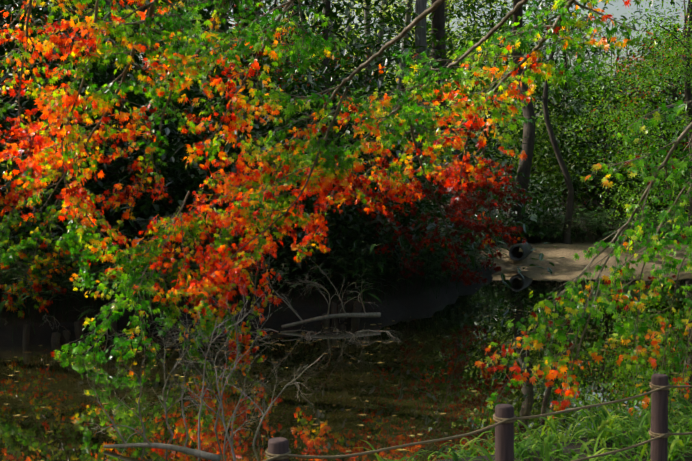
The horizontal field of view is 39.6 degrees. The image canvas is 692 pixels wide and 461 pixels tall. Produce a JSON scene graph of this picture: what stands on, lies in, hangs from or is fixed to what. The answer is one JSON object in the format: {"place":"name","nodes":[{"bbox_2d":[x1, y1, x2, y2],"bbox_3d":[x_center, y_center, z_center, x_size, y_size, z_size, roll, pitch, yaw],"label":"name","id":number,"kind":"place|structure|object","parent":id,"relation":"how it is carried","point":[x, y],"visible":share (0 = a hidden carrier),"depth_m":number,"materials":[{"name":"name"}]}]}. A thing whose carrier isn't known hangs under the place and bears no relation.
{"place":"outdoors","nodes":[
{"label":"outdoors","id":0,"kind":"place"},
{"bbox_2d":[0,0,688,194],"label":"sky","id":1,"kind":"structure","parent":0,"point":[619,4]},
{"bbox_2d":[0,268,691,460],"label":"pond water","id":2,"kind":"structure","parent":0,"point":[426,391],"depth_m":8.87,"materials":[{"name":"brown liquid"}]},
{"bbox_2d":[5,270,686,460],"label":"floating leaves","id":3,"kind":"object","parent":2,"relation":"on","point":[349,363],"visible":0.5,"depth_m":9.97,"materials":[{"name":"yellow plant"}]},
{"bbox_2d":[0,191,691,460],"bbox_3d":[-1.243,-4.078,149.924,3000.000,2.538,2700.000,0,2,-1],"label":"ground","id":4,"kind":"structure","parent":0,"point":[309,308],"depth_m":14.32,"materials":[{"name":"brown soil"}]},
{"bbox_2d":[22,301,361,343],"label":"retaining posts","id":5,"kind":"object","parent":4,"relation":"on","point":[78,326],"visible":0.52,"depth_m":11.93,"materials":[{"name":"brown wood"}]},
{"bbox_2d":[3,247,400,460],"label":"dead branches","id":6,"kind":"object","parent":4,"relation":"on","point":[199,453],"visible":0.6,"depth_m":6.69,"materials":[{"name":"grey wood"}]},
{"bbox_2d":[0,0,655,363],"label":"maple","id":7,"kind":"object","parent":4,"relation":"on","point":[102,104],"depth_m":10.14,"materials":[{"name":"plant"}]},
{"bbox_2d":[0,205,689,342],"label":"sasa","id":8,"kind":"object","parent":4,"relation":"on","point":[8,278],"depth_m":14.29,"materials":[{"name":"green plant"}]},
{"bbox_2d":[0,0,691,300],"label":"forest","id":9,"kind":"object","parent":4,"relation":"on","point":[173,172],"depth_m":17.99,"materials":[{"name":"plant"}]},
{"bbox_2d":[4,0,691,217],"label":"leaves","id":10,"kind":"object","parent":4,"relation":"on","point":[279,79],"visible":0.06,"depth_m":29.97,"materials":[{"name":"green plant"}]},
{"bbox_2d":[224,0,600,193],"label":"pale tree foliage","id":11,"kind":"object","parent":4,"relation":"on","point":[511,79],"visible":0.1,"depth_m":31.44,"materials":[{"name":"green plant"}]},
{"bbox_2d":[268,374,667,460],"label":"fence posts","id":12,"kind":"object","parent":4,"relation":"on","point":[504,441],"visible":1,"depth_m":5.06,"materials":[{"name":"brown wood"}]},
{"bbox_2d":[263,382,691,460],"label":"fence rope","id":13,"kind":"object","parent":12,"relation":"attached to","point":[271,457],"visible":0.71,"depth_m":4.70,"materials":[{"name":"brown fabric"}]},
{"bbox_2d":[509,243,532,260],"bbox_3d":[4.424,0.535,24.288,0.400,0.400,1.400,1,2,19],"label":"culvert pipe","id":14,"kind":"object","parent":4,"relation":"on","point":[514,249],"visible":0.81,"depth_m":23.87,"materials":[{"name":"concrete"}]},
{"bbox_2d":[357,382,691,460],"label":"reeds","id":15,"kind":"object","parent":4,"relation":"on","point":[602,430],"visible":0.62,"depth_m":6.09,"materials":[{"name":"green plant"}]},
{"bbox_2d":[474,100,691,423],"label":"maple","id":16,"kind":"object","parent":4,"relation":"on","point":[624,331],"depth_m":7.07,"materials":[{"name":"green plant"}]},
{"bbox_2d":[553,0,691,239],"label":"background tree","id":17,"kind":"object","parent":4,"relation":"on","point":[679,49],"visible":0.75,"depth_m":25.74,"materials":[{"name":"green plant"}]}
]}

